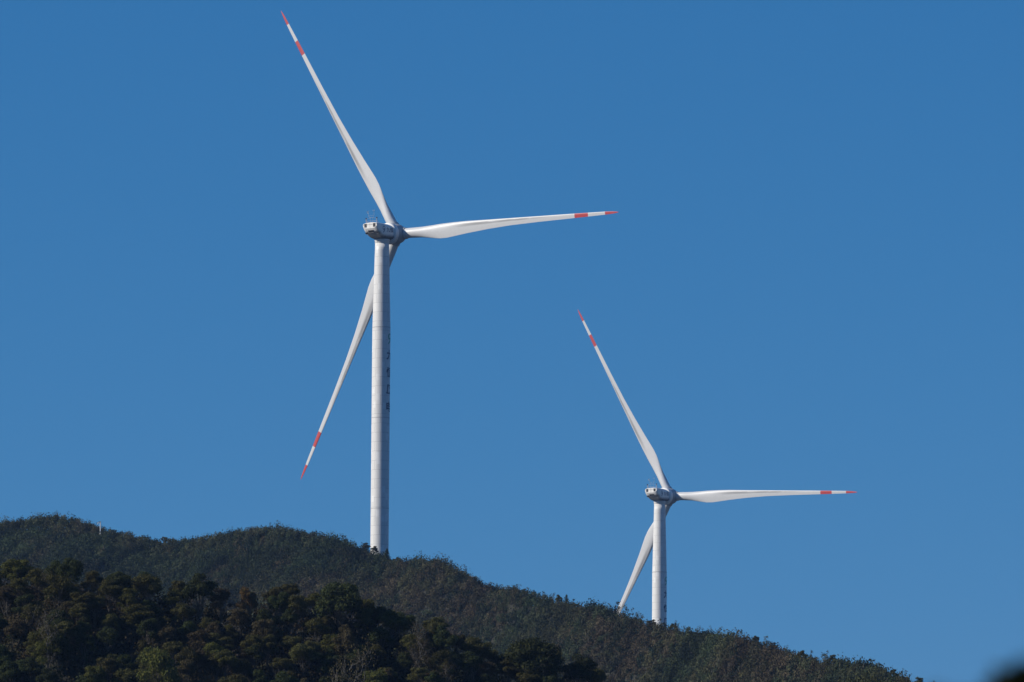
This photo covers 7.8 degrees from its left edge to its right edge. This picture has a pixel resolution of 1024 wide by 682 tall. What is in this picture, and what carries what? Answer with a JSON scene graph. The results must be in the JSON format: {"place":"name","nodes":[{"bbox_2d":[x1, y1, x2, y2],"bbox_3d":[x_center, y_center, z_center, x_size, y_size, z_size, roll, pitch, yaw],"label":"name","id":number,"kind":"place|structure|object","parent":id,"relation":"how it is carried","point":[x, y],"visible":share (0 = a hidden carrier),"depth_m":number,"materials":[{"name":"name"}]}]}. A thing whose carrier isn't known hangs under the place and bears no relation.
{"place":"outdoors","nodes":[
{"label":"outdoors","id":0,"kind":"place"},
{"bbox_2d":[0,529,874,681],"bbox_3d":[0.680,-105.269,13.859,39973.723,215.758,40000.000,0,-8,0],"label":"ground","id":1,"kind":"structure","parent":0,"point":[272,671],"depth_m":758.58,"materials":[{"name":"green plant"}]},
{"bbox_2d":[0,644,14,660],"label":"broadleaf tree","id":2,"kind":"object","parent":1,"relation":"on","point":[4,655],"visible":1,"depth_m":743.48,"materials":[{"name":"green plant"}]},
{"bbox_2d":[0,585,16,619],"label":"broadleaf tree","id":3,"kind":"object","parent":1,"relation":"on","point":[5,592],"visible":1,"depth_m":753.23,"materials":[{"name":"green plant"}]},
{"bbox_2d":[0,660,20,681],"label":"broadleaf tree","id":4,"kind":"object","parent":1,"relation":"on","point":[7,666],"visible":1,"depth_m":740.47,"materials":[{"name":"green plant"}]},
{"bbox_2d":[0,559,34,595],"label":"broadleaf tree","id":5,"kind":"object","parent":1,"relation":"on","point":[16,567],"visible":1,"depth_m":757.74,"materials":[{"name":"green plant"}]},
{"bbox_2d":[3,618,31,650],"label":"broadleaf tree","id":6,"kind":"object","parent":1,"relation":"on","point":[12,628],"visible":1,"depth_m":747.64,"materials":[{"name":"green plant"}]},
{"bbox_2d":[7,578,32,612],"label":"broadleaf tree","id":7,"kind":"object","parent":1,"relation":"on","point":[18,584],"visible":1,"depth_m":755.96,"materials":[{"name":"green plant"}]},
{"bbox_2d":[11,659,32,681],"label":"broadleaf tree","id":8,"kind":"object","parent":1,"relation":"on","point":[20,667],"visible":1,"depth_m":740.84,"materials":[{"name":"green plant"}]},
{"bbox_2d":[11,594,37,620],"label":"broadleaf tree","id":9,"kind":"object","parent":1,"relation":"on","point":[23,600],"visible":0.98,"depth_m":751.68,"materials":[{"name":"green plant"}]},
{"bbox_2d":[21,657,44,681],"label":"broadleaf tree","id":10,"kind":"object","parent":1,"relation":"on","point":[36,667],"visible":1,"depth_m":740.61,"materials":[{"name":"green plant"}]},
{"bbox_2d":[26,568,51,598],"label":"broadleaf tree","id":11,"kind":"object","parent":1,"relation":"on","point":[34,574],"visible":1,"depth_m":756.30,"materials":[{"name":"green plant"}]},
{"bbox_2d":[23,624,55,663],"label":"broadleaf tree","id":12,"kind":"object","parent":1,"relation":"on","point":[35,635],"visible":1,"depth_m":744.79,"materials":[{"name":"green plant"}]},
{"bbox_2d":[27,602,64,670],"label":"bare tree","id":13,"kind":"object","parent":1,"relation":"on","point":[46,629],"visible":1,"depth_m":742.79,"materials":[{"name":"brown plant"}]},
{"bbox_2d":[31,635,61,672],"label":"broadleaf tree","id":14,"kind":"object","parent":1,"relation":"on","point":[40,651],"visible":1,"depth_m":743.07,"materials":[{"name":"green plant"}]},
{"bbox_2d":[45,609,73,625],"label":"broadleaf tree","id":15,"kind":"object","parent":1,"relation":"on","point":[58,617],"visible":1,"depth_m":747.82,"materials":[{"name":"green plant"}]},
{"bbox_2d":[48,632,72,681],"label":"broadleaf tree","id":16,"kind":"object","parent":1,"relation":"on","point":[66,650],"visible":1,"depth_m":743.99,"materials":[{"name":"green plant"}]},
{"bbox_2d":[42,574,79,609],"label":"broadleaf tree","id":17,"kind":"object","parent":1,"relation":"on","point":[64,582],"visible":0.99,"depth_m":753.22,"materials":[{"name":"green plant"}]},
{"bbox_2d":[49,621,77,663],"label":"broadleaf tree","id":18,"kind":"object","parent":1,"relation":"on","point":[65,626],"visible":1,"depth_m":745.53,"materials":[{"name":"green plant"}]},
{"bbox_2d":[55,557,83,599],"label":"broadleaf tree","id":19,"kind":"object","parent":1,"relation":"on","point":[73,566],"visible":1,"depth_m":757.22,"materials":[{"name":"green plant"}]},
{"bbox_2d":[67,607,90,624],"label":"broadleaf tree","id":20,"kind":"object","parent":1,"relation":"on","point":[80,612],"visible":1,"depth_m":750.18,"materials":[{"name":"green plant"}]},
{"bbox_2d":[66,591,96,618],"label":"broadleaf tree","id":21,"kind":"object","parent":1,"relation":"on","point":[80,599],"visible":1,"depth_m":751.83,"materials":[{"name":"green plant"}]},
{"bbox_2d":[80,570,103,592],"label":"broadleaf tree","id":22,"kind":"object","parent":1,"relation":"on","point":[92,577],"visible":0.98,"depth_m":761.03,"materials":[{"name":"green plant"}]},
{"bbox_2d":[83,665,107,681],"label":"broadleaf tree","id":23,"kind":"object","parent":1,"relation":"on","point":[98,674],"visible":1,"depth_m":740.28,"materials":[{"name":"green plant"}]},
{"bbox_2d":[95,626,118,655],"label":"broadleaf tree","id":24,"kind":"object","parent":1,"relation":"on","point":[106,633],"visible":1,"depth_m":747.68,"materials":[{"name":"green plant"}]},
{"bbox_2d":[93,657,123,681],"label":"broadleaf tree","id":25,"kind":"object","parent":1,"relation":"on","point":[108,664],"visible":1,"depth_m":741.57,"materials":[{"name":"green plant"}]},
{"bbox_2d":[95,579,124,612],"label":"broadleaf tree","id":26,"kind":"object","parent":1,"relation":"on","point":[107,587],"visible":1,"depth_m":755.57,"materials":[{"name":"green plant"}]},
{"bbox_2d":[100,613,120,640],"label":"broadleaf tree","id":27,"kind":"object","parent":1,"relation":"on","point":[109,620],"visible":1,"depth_m":750.89,"materials":[{"name":"green plant"}]},
{"bbox_2d":[109,575,131,615],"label":"broadleaf tree","id":28,"kind":"object","parent":1,"relation":"on","point":[122,580],"visible":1,"depth_m":756.54,"materials":[{"name":"green plant"}]},
{"bbox_2d":[112,654,134,676],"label":"broadleaf tree","id":29,"kind":"object","parent":1,"relation":"on","point":[125,660],"visible":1,"depth_m":742.90,"materials":[{"name":"green plant"}]},
{"bbox_2d":[111,668,136,681],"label":"broadleaf tree","id":30,"kind":"object","parent":1,"relation":"on","point":[126,675],"visible":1,"depth_m":740.75,"materials":[{"name":"green plant"}]},
{"bbox_2d":[115,588,139,626],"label":"broadleaf tree","id":31,"kind":"object","parent":1,"relation":"on","point":[127,598],"visible":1,"depth_m":755.08,"materials":[{"name":"green plant"}]},
{"bbox_2d":[118,613,141,646],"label":"broadleaf tree","id":32,"kind":"object","parent":1,"relation":"on","point":[127,621],"visible":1,"depth_m":751.86,"materials":[{"name":"green plant"}]},
{"bbox_2d":[121,603,155,649],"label":"broadleaf tree","id":33,"kind":"object","parent":1,"relation":"on","point":[136,610],"visible":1,"depth_m":751.97,"materials":[{"name":"green plant"}]},
{"bbox_2d":[130,573,162,611],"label":"broadleaf tree","id":34,"kind":"object","parent":1,"relation":"on","point":[143,580],"visible":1,"depth_m":757.97,"materials":[{"name":"green plant"}]},
{"bbox_2d":[136,618,159,643],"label":"broadleaf tree","id":35,"kind":"object","parent":1,"relation":"on","point":[145,624],"visible":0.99,"depth_m":749.68,"materials":[{"name":"green plant"}]},
{"bbox_2d":[139,600,162,629],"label":"broadleaf tree","id":36,"kind":"object","parent":1,"relation":"on","point":[150,606],"visible":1,"depth_m":754.78,"materials":[{"name":"green plant"}]},
{"bbox_2d":[135,646,179,681],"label":"broadleaf tree","id":37,"kind":"object","parent":1,"relation":"on","point":[159,662],"visible":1,"depth_m":736.31,"materials":[{"name":"green plant"}]},
{"bbox_2d":[155,625,177,647],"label":"broadleaf tree","id":38,"kind":"object","parent":1,"relation":"on","point":[165,632],"visible":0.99,"depth_m":749.39,"materials":[{"name":"green plant"}]},
{"bbox_2d":[161,641,183,668],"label":"broadleaf tree","id":39,"kind":"object","parent":1,"relation":"on","point":[174,647],"visible":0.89,"depth_m":746.49,"materials":[{"name":"green plant"}]},
{"bbox_2d":[162,589,184,627],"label":"broadleaf tree","id":40,"kind":"object","parent":1,"relation":"on","point":[174,597],"visible":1,"depth_m":757.75,"materials":[{"name":"green plant"}]},
{"bbox_2d":[167,580,185,607],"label":"broadleaf tree","id":41,"kind":"object","parent":1,"relation":"on","point":[178,585],"visible":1,"depth_m":760.73,"materials":[{"name":"green plant"}]},
{"bbox_2d":[170,602,197,636],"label":"broadleaf tree","id":42,"kind":"object","parent":1,"relation":"on","point":[183,610],"visible":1,"depth_m":756.32,"materials":[{"name":"green plant"}]},
{"bbox_2d":[175,659,197,681],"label":"broadleaf tree","id":43,"kind":"object","parent":1,"relation":"on","point":[189,666],"visible":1,"depth_m":741.58,"materials":[{"name":"green plant"}]},
{"bbox_2d":[174,646,201,679],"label":"broadleaf tree","id":44,"kind":"object","parent":1,"relation":"on","point":[188,653],"visible":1,"depth_m":744.08,"materials":[{"name":"green plant"}]},
{"bbox_2d":[177,621,198,644],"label":"broadleaf tree","id":45,"kind":"object","parent":1,"relation":"on","point":[188,627],"visible":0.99,"depth_m":754.11,"materials":[{"name":"green plant"}]},
{"bbox_2d":[181,573,217,623],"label":"broadleaf tree","id":46,"kind":"object","parent":1,"relation":"on","point":[194,587],"visible":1,"depth_m":757.82,"materials":[{"name":"green plant"}]},
{"bbox_2d":[187,629,213,672],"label":"broadleaf tree","id":47,"kind":"object","parent":1,"relation":"on","point":[200,638],"visible":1,"depth_m":748.67,"materials":[{"name":"green plant"}]},
{"bbox_2d":[202,642,224,669],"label":"broadleaf tree","id":48,"kind":"object","parent":1,"relation":"on","point":[211,647],"visible":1,"depth_m":747.37,"materials":[{"name":"green plant"}]},
{"bbox_2d":[205,651,226,681],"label":"broadleaf tree","id":49,"kind":"object","parent":1,"relation":"on","point":[212,660],"visible":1,"depth_m":745.14,"materials":[{"name":"green plant"}]},
{"bbox_2d":[208,587,234,631],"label":"broadleaf tree","id":50,"kind":"object","parent":1,"relation":"on","point":[224,595],"visible":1,"depth_m":759.62,"materials":[{"name":"green plant"}]},
{"bbox_2d":[214,636,236,653],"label":"broadleaf tree","id":51,"kind":"object","parent":1,"relation":"on","point":[227,642],"visible":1,"depth_m":749.47,"materials":[{"name":"green plant"}]},
{"bbox_2d":[213,649,239,676],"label":"broadleaf tree","id":52,"kind":"object","parent":1,"relation":"on","point":[229,658],"visible":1,"depth_m":744.53,"materials":[{"name":"green plant"}]},
{"bbox_2d":[227,608,252,649],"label":"broadleaf tree","id":53,"kind":"object","parent":1,"relation":"on","point":[235,618],"visible":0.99,"depth_m":755.57,"materials":[{"name":"green plant"}]},
{"bbox_2d":[231,658,252,680],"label":"broadleaf tree","id":54,"kind":"object","parent":1,"relation":"on","point":[241,667],"visible":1,"depth_m":745.03,"materials":[{"name":"green plant"}]},
{"bbox_2d":[234,586,258,634],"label":"broadleaf tree","id":55,"kind":"object","parent":1,"relation":"on","point":[250,600],"visible":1,"depth_m":758.29,"materials":[{"name":"green plant"}]},
{"bbox_2d":[240,634,268,665],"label":"broadleaf tree","id":56,"kind":"object","parent":1,"relation":"on","point":[253,640],"visible":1,"depth_m":750.68,"materials":[{"name":"green plant"}]},
{"bbox_2d":[243,644,266,680],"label":"broadleaf tree","id":57,"kind":"object","parent":1,"relation":"on","point":[254,653],"visible":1,"depth_m":748.96,"materials":[{"name":"green plant"}]},
{"bbox_2d":[252,669,267,681],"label":"broadleaf tree","id":58,"kind":"object","parent":1,"relation":"on","point":[258,674],"visible":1,"depth_m":743.99,"materials":[{"name":"green plant"}]},
{"bbox_2d":[250,619,279,665],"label":"broadleaf tree","id":59,"kind":"object","parent":1,"relation":"on","point":[266,629],"visible":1,"depth_m":752.20,"materials":[{"name":"green plant"}]},
{"bbox_2d":[255,608,279,627],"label":"broadleaf tree","id":60,"kind":"object","parent":1,"relation":"on","point":[264,616],"visible":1,"depth_m":755.12,"materials":[{"name":"green plant"}]},
{"bbox_2d":[260,634,279,674],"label":"broadleaf tree","id":61,"kind":"object","parent":1,"relation":"on","point":[273,647],"visible":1,"depth_m":750.67,"materials":[{"name":"green plant"}]},
{"bbox_2d":[261,586,290,624],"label":"broadleaf tree","id":62,"kind":"object","parent":1,"relation":"on","point":[275,591],"visible":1,"depth_m":760.07,"materials":[{"name":"green plant"}]},
{"bbox_2d":[267,592,291,628],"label":"broadleaf tree","id":63,"kind":"object","parent":1,"relation":"on","point":[276,602],"visible":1,"depth_m":758.45,"materials":[{"name":"green plant"}]},
{"bbox_2d":[268,657,294,676],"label":"broadleaf tree","id":64,"kind":"object","parent":1,"relation":"on","point":[280,664],"visible":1,"depth_m":747.80,"materials":[{"name":"green plant"}]},
{"bbox_2d":[270,671,298,681],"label":"broadleaf tree","id":65,"kind":"object","parent":1,"relation":"on","point":[281,678],"visible":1,"depth_m":743.45,"materials":[{"name":"green plant"}]},
{"bbox_2d":[278,609,299,635],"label":"broadleaf tree","id":66,"kind":"object","parent":1,"relation":"on","point":[287,616],"visible":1,"depth_m":755.63,"materials":[{"name":"green plant"}]},
{"bbox_2d":[0,581,580,681],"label":"undergrowth","id":67,"kind":"object","parent":1,"relation":"on","point":[101,650],"visible":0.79,"depth_m":753.11,"materials":[{"name":"green plant"}]},
{"bbox_2d":[278,635,302,668],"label":"broadleaf tree","id":68,"kind":"object","parent":1,"relation":"on","point":[290,642],"visible":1,"depth_m":751.04,"materials":[{"name":"green plant"}]},
{"bbox_2d":[281,583,299,613],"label":"broadleaf tree","id":69,"kind":"object","parent":1,"relation":"on","point":[290,588],"visible":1,"depth_m":761.19,"materials":[{"name":"green plant"}]},
{"bbox_2d":[282,594,309,635],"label":"broadleaf tree","id":70,"kind":"object","parent":1,"relation":"on","point":[298,602],"visible":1,"depth_m":758.42,"materials":[{"name":"green plant"}]},
{"bbox_2d":[288,640,320,677],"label":"broadleaf tree","id":71,"kind":"object","parent":1,"relation":"on","point":[299,651],"visible":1,"depth_m":749.11,"materials":[{"name":"green plant"}]},
{"bbox_2d":[300,640,323,676],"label":"broadleaf tree","id":72,"kind":"object","parent":1,"relation":"on","point":[316,646],"visible":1,"depth_m":750.48,"materials":[{"name":"green plant"}]},
{"bbox_2d":[304,592,321,617],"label":"broadleaf tree","id":73,"kind":"object","parent":1,"relation":"on","point":[311,599],"visible":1,"depth_m":760.05,"materials":[{"name":"green plant"}]},
{"bbox_2d":[302,617,332,641],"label":"broadleaf tree","id":74,"kind":"object","parent":1,"relation":"on","point":[314,624],"visible":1,"depth_m":754.77,"materials":[{"name":"green plant"}]},
{"bbox_2d":[317,661,335,676],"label":"broadleaf tree","id":75,"kind":"object","parent":1,"relation":"on","point":[325,669],"visible":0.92,"depth_m":749.04,"materials":[{"name":"green plant"}]},
{"bbox_2d":[316,649,339,674],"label":"broadleaf tree","id":76,"kind":"object","parent":1,"relation":"on","point":[329,657],"visible":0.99,"depth_m":750.43,"materials":[{"name":"green plant"}]},
{"bbox_2d":[320,634,340,654],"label":"broadleaf tree","id":77,"kind":"object","parent":1,"relation":"on","point":[327,643],"visible":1,"depth_m":752.97,"materials":[{"name":"green plant"}]},
{"bbox_2d":[312,581,363,634],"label":"broadleaf tree","id":78,"kind":"object","parent":1,"relation":"on","point":[340,598],"visible":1,"depth_m":756.91,"materials":[{"name":"green plant"}]},
{"bbox_2d":[331,628,358,664],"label":"broadleaf tree","id":79,"kind":"object","parent":1,"relation":"on","point":[348,639],"visible":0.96,"depth_m":752.18,"materials":[{"name":"green plant"}]},
{"bbox_2d":[325,627,377,681],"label":"bare tree","id":80,"kind":"object","parent":1,"relation":"on","point":[350,679],"visible":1,"depth_m":738.46,"materials":[{"name":"brown plant"}]},
{"bbox_2d":[343,644,374,675],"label":"broadleaf tree","id":81,"kind":"object","parent":1,"relation":"on","point":[360,648],"visible":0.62,"depth_m":751.90,"materials":[{"name":"green plant"}]},
{"bbox_2d":[362,670,387,681],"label":"broadleaf tree","id":82,"kind":"object","parent":1,"relation":"on","point":[378,676],"visible":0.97,"depth_m":747.57,"materials":[{"name":"green plant"}]},
{"bbox_2d":[369,644,385,669],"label":"broadleaf tree","id":83,"kind":"object","parent":1,"relation":"on","point":[378,650],"visible":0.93,"depth_m":754.28,"materials":[{"name":"green plant"}]},
{"bbox_2d":[365,625,394,667],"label":"broadleaf tree","id":84,"kind":"object","parent":1,"relation":"on","point":[378,634],"visible":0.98,"depth_m":756.65,"materials":[{"name":"green plant"}]},
{"bbox_2d":[370,606,393,630],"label":"broadleaf tree","id":85,"kind":"object","parent":1,"relation":"on","point":[378,610],"visible":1,"depth_m":759.20,"materials":[{"name":"green plant"}]},
{"bbox_2d":[376,608,409,660],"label":"broadleaf tree","id":86,"kind":"object","parent":1,"relation":"on","point":[391,622],"visible":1,"depth_m":757.84,"materials":[{"name":"green plant"}]},
{"bbox_2d":[393,652,416,680],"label":"broadleaf tree","id":87,"kind":"object","parent":1,"relation":"on","point":[404,660],"visible":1,"depth_m":753.02,"materials":[{"name":"green plant"}]},
{"bbox_2d":[395,612,415,647],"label":"broadleaf tree","id":88,"kind":"object","parent":1,"relation":"on","point":[410,618],"visible":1,"depth_m":760.60,"materials":[{"name":"green plant"}]},
{"bbox_2d":[399,633,434,667],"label":"broadleaf tree","id":89,"kind":"object","parent":1,"relation":"on","point":[406,638],"visible":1,"depth_m":755.05,"materials":[{"name":"green plant"}]},
{"bbox_2d":[404,667,430,681],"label":"broadleaf tree","id":90,"kind":"object","parent":1,"relation":"on","point":[416,674],"visible":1,"depth_m":749.81,"materials":[{"name":"green plant"}]},
{"bbox_2d":[405,616,434,681],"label":"bare tree","id":91,"kind":"object","parent":1,"relation":"on","point":[418,639],"visible":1,"depth_m":752.43,"materials":[{"name":"brown plant"}]},
{"bbox_2d":[424,622,444,653],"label":"broadleaf tree","id":92,"kind":"object","parent":1,"relation":"on","point":[433,625],"visible":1,"depth_m":758.74,"materials":[{"name":"green plant"}]},
{"bbox_2d":[428,647,456,672],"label":"broadleaf tree","id":93,"kind":"object","parent":1,"relation":"on","point":[442,655],"visible":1,"depth_m":752.53,"materials":[{"name":"green plant"}]},
{"bbox_2d":[431,629,458,651],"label":"broadleaf tree","id":94,"kind":"object","parent":1,"relation":"on","point":[440,644],"visible":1,"depth_m":756.86,"materials":[{"name":"green plant"}]},
{"bbox_2d":[281,11,617,555],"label":"wind turbine","id":95,"kind":"object","parent":1,"relation":"on","point":[390,235],"visible":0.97,"depth_m":1926.57,"materials":[{"name":"paint"}]},
{"bbox_2d":[0,511,912,681],"bbox_3d":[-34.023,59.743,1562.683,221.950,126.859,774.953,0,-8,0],"label":"ridge scrub","id":96,"kind":"object","parent":1,"relation":"on","point":[318,557],"visible":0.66,"depth_m":1731.07,"materials":[{"name":"green plant"}]},
{"bbox_2d":[458,636,492,674],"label":"broadleaf tree","id":97,"kind":"object","parent":1,"relation":"on","point":[476,645],"visible":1,"depth_m":758.02,"materials":[{"name":"green plant"}]},
{"bbox_2d":[495,658,522,681],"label":"broadleaf tree","id":98,"kind":"object","parent":1,"relation":"on","point":[510,670],"visible":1,"depth_m":757.59,"materials":[{"name":"green plant"}]},
{"bbox_2d":[515,668,544,681],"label":"broadleaf tree","id":99,"kind":"object","parent":1,"relation":"on","point":[531,677],"visible":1,"depth_m":755.03,"materials":[{"name":"green plant"}]},
{"bbox_2d":[503,637,563,681],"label":"broadleaf tree","id":100,"kind":"object","parent":1,"relation":"on","point":[527,654],"visible":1,"depth_m":756.08,"materials":[{"name":"green plant"}]},
{"bbox_2d":[562,650,598,681],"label":"broadleaf tree","id":101,"kind":"object","parent":1,"relation":"on","point":[583,667],"visible":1,"depth_m":758.99,"materials":[{"name":"green plant"}]},
{"bbox_2d":[578,310,855,626],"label":"wind turbine","id":102,"kind":"object","parent":1,"relation":"on","point":[665,497],"visible":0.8,"depth_m":2405.97,"materials":[{"name":"paint"}]},
{"bbox_2d":[0,0,1023,681],"label":"sky","id":103,"kind":"structure","parent":0,"point":[807,274],"materials":[{"name":"blue"}]},
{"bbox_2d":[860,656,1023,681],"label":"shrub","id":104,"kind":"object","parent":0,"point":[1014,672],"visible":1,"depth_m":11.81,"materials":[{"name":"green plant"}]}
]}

